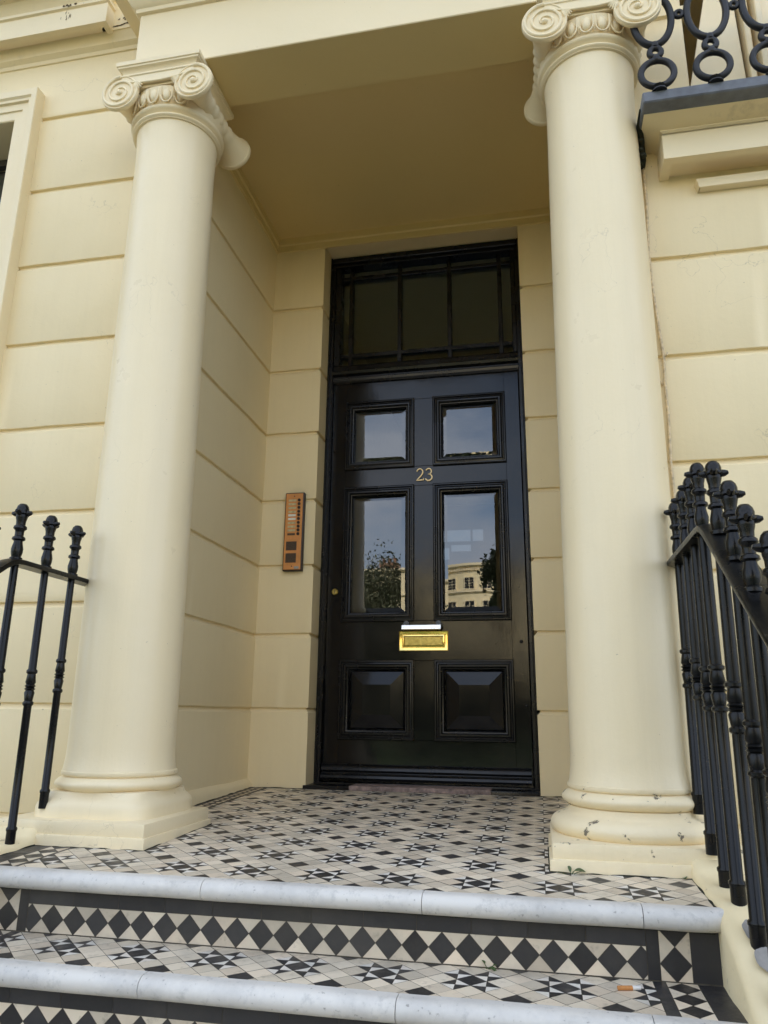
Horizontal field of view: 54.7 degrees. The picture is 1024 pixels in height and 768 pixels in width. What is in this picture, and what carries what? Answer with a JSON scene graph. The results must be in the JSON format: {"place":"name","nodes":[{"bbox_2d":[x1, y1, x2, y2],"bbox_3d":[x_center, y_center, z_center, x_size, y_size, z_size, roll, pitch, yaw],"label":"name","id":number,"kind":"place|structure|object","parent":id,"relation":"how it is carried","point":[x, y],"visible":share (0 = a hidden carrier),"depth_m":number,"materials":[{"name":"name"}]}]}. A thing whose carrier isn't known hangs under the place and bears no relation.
{"place":"outdoors","nodes":[
{"label":"outdoors","id":0,"kind":"place"},
{"bbox_2d":[0,787,715,906],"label":"floor","id":1,"kind":"structure","parent":0,"point":[483,844],"depth_m":2.36,"materials":[{"name":"multicoloured tile"}]},
{"bbox_2d":[0,49,250,850],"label":"column","id":2,"kind":"structure","parent":1,"relation":"on","point":[118,785],"depth_m":2.85,"materials":[{"name":"beige paint"}]},
{"bbox_2d":[556,866,584,874],"bbox_3d":[0.521,1.001,2.069,0.080,0.023,0.023,-2,-16,11],"label":"weed","id":3,"kind":"object","parent":1,"relation":"on","point":[577,869],"visible":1,"depth_m":2.07,"materials":[{"name":"green plant"}]},
{"bbox_2d":[522,0,742,878],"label":"column","id":4,"kind":"structure","parent":1,"relation":"on","point":[629,807],"depth_m":2.48,"materials":[{"name":"beige paint"}]},
{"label":"pavement","id":5,"kind":"structure","parent":0,"visible":0},
{"bbox_2d":[0,826,36,854],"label":"kerb wall","id":6,"kind":"structure","parent":5,"relation":"on","point":[25,837],"depth_m":2.40,"materials":[{"name":"beige paint"}]},
{"bbox_2d":[0,504,88,844],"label":"railing","id":7,"kind":"object","parent":6,"relation":"on","point":[15,561],"visible":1,"depth_m":2.50,"materials":[{"name":"black metal"}]},
{"bbox_2d":[0,866,748,1023],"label":"porch steps","id":8,"kind":"structure","parent":5,"relation":"on","point":[88,947],"depth_m":1.79,"materials":[{"name":"multicoloured stone"}]},
{"bbox_2d":[482,960,496,970],"bbox_3d":[0.256,1.102,1.802,0.038,0.021,0.018,-4,-16,17],"label":"weed","id":9,"kind":"object","parent":8,"relation":"on","point":[491,967],"visible":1,"depth_m":1.80,"materials":[{"name":"green plant"}]},
{"bbox_2d":[617,985,640,990],"bbox_3d":[0.554,1.076,1.677,0.052,0.010,0.010,1,-15,-3],"label":"cigarette butt","id":10,"kind":"object","parent":8,"relation":"on","point":[627,987],"visible":1,"depth_m":1.67,"materials":[{"name":"paper"}]},
{"bbox_2d":[691,859,767,1023],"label":"kerb wall","id":11,"kind":"structure","parent":5,"relation":"on","point":[745,979],"depth_m":1.63,"materials":[{"name":"beige paint"}]},
{"bbox_2d":[663,461,767,949],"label":"railing","id":12,"kind":"object","parent":11,"relation":"on","point":[697,538],"visible":1,"depth_m":1.79,"materials":[{"name":"black metal"}]},
{"bbox_2d":[742,919,767,971],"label":"cement patch","id":13,"kind":"object","parent":11,"relation":"on","point":[761,955],"visible":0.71,"depth_m":1.58,"materials":[{"name":"grey concrete"}]},
{"bbox_3d":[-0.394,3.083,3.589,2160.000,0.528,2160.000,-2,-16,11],"label":"ground","id":14,"kind":"structure","parent":0,"visible":0},
{"bbox_2d":[0,0,767,844],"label":"terraced house","id":15,"kind":"structure","parent":14,"relation":"on","point":[372,126],"depth_m":3.69,"materials":[{"name":"beige paint"}]},
{"bbox_2d":[0,87,44,374],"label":"window","id":16,"kind":"structure","parent":15,"relation":"in","point":[21,111],"depth_m":3.62,"materials":[{"name":"beige paint"}]},
{"bbox_2d":[0,0,137,73],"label":"balcony","id":17,"kind":"structure","parent":15,"relation":"attached to","point":[36,33],"depth_m":3.75,"materials":[{"name":"beige paint"}]},
{"bbox_2d":[282,492,305,571],"bbox_3d":[-0.512,0.112,4.228,0.115,0.458,0.040,-2,-16,11],"label":"intercom panel","id":18,"kind":"object","parent":15,"relation":"attached to","point":[294,534],"visible":1,"depth_m":4.21,"materials":[{"name":"brown metal"}]},
{"bbox_2d":[303,238,540,795],"bbox_3d":[0.213,-0.089,4.277,1.213,3.306,0.262,-2,-16,11],"label":"front door","id":19,"kind":"structure","parent":15,"relation":"attached to","point":[424,640],"depth_m":4.20,"materials":[{"name":"black wood"}]},
{"bbox_2d":[320,371,533,786],"bbox_3d":[0.231,0.313,4.248,1.135,2.347,0.100,-2,-16,11],"label":"door leaf","id":20,"kind":"structure","parent":19,"relation":"in","point":[423,752],"depth_m":4.15,"materials":[{"name":"black wood"}]},
{"bbox_2d":[443,504,500,592],"bbox_3d":[0.958,0.383,7.862,0.768,0.936,0.084,-2,-16,11],"label":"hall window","id":21,"kind":"structure","parent":15,"relation":"in","point":[471,532],"depth_m":7.83,"materials":[{"name":"glass"}]},
{"bbox_2d":[642,169,675,497],"bbox_3d":[1.027,-0.423,2.708,0.048,2.064,0.023,-2,-16,11],"label":"cable","id":22,"kind":"object","parent":15,"relation":"attached to","point":[664,383],"visible":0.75,"depth_m":2.75,"materials":[{"name":"plastic"}]},
{"bbox_2d":[636,75,767,181],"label":"balcony","id":23,"kind":"structure","parent":15,"relation":"attached to","point":[705,128],"depth_m":2.81,"materials":[{"name":"beige paint"}]},
{"bbox_2d":[630,0,767,91],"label":"balustrade","id":24,"kind":"object","parent":23,"relation":"on","point":[706,38],"visible":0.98,"depth_m":2.78,"materials":[{"name":"metal"}]}
]}

